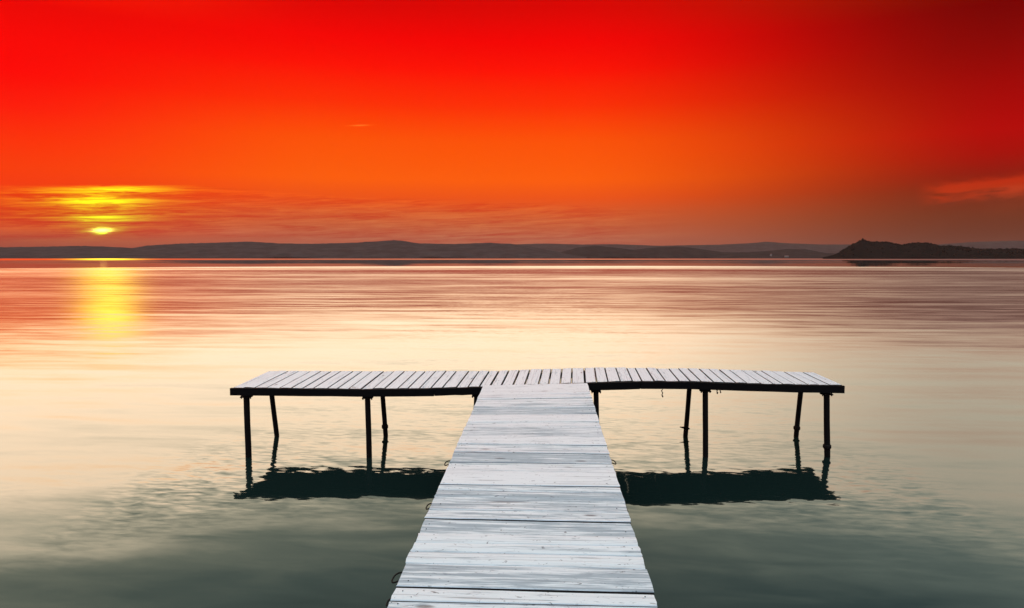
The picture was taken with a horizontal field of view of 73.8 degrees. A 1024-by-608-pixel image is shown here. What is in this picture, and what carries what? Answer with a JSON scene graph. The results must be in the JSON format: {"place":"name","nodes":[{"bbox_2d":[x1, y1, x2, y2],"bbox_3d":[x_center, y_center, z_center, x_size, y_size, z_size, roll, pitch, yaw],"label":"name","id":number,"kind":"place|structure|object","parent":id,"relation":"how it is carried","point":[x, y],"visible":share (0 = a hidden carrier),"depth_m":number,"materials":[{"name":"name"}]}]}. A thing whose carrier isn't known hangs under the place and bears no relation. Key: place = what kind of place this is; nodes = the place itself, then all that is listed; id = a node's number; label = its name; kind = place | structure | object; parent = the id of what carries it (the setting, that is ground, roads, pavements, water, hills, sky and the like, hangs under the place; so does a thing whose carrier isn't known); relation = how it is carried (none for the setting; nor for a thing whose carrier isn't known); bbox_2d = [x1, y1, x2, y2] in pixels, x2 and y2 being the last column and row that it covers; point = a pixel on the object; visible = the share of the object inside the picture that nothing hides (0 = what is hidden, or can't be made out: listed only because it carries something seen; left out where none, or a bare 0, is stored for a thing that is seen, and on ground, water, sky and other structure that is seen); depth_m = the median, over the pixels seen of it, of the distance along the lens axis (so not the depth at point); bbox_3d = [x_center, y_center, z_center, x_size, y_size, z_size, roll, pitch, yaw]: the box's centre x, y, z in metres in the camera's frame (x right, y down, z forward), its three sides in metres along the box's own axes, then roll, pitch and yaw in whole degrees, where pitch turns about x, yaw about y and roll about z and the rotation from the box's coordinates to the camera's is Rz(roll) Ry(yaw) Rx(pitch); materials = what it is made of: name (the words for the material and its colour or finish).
{"place":"outdoors","nodes":[
{"label":"outdoors","id":0,"kind":"place"},
{"bbox_2d":[0,246,217,257],"bbox_3d":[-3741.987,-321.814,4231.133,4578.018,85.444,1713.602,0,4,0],"label":"western hills","id":1,"kind":"structure","parent":0,"point":[68,252],"depth_m":3626.17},
{"bbox_2d":[136,240,586,257],"bbox_3d":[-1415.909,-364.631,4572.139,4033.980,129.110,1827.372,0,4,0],"label":"hills","id":2,"kind":"structure","parent":0,"point":[391,249],"depth_m":3957.31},
{"bbox_2d":[0,258,1023,607],"bbox_3d":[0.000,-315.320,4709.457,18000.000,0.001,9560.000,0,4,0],"label":"water","id":3,"kind":"structure","parent":0,"point":[132,474],"depth_m":10.54,"materials":[{"name":"beige liquid"}]},
{"bbox_2d":[230,367,844,607],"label":"pier","id":4,"kind":"structure","parent":3,"relation":"in","point":[528,508],"depth_m":4.91,"materials":[{"name":"grey wood"}]},
{"bbox_2d":[0,0,1023,247],"label":"sky","id":5,"kind":"structure","parent":0,"point":[124,123],"materials":[{"name":"red"}]},
{"bbox_2d":[561,246,834,257],"bbox_3d":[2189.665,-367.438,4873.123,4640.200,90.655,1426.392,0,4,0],"label":"hills","id":6,"kind":"structure","parent":0,"point":[613,252],"depth_m":4350.11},
{"bbox_2d":[517,241,1023,253],"bbox_3d":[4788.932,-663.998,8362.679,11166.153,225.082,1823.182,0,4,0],"label":"hills","id":7,"kind":"structure","parent":0,"point":[771,246],"depth_m":7998.35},
{"bbox_2d":[823,241,1023,258],"bbox_3d":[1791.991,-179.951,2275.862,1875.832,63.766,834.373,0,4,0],"label":"headland","id":8,"kind":"structure","parent":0,"point":[860,250],"depth_m":1986.75,"materials":[{"name":"black plant"}]},
{"bbox_2d":[839,238,1023,257],"bbox_3d":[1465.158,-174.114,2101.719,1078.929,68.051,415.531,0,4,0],"label":"woodland","id":9,"kind":"object","parent":8,"relation":"on","point":[959,247],"visible":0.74,"depth_m":2260.64,"materials":[{"name":"black plant"}]}
]}

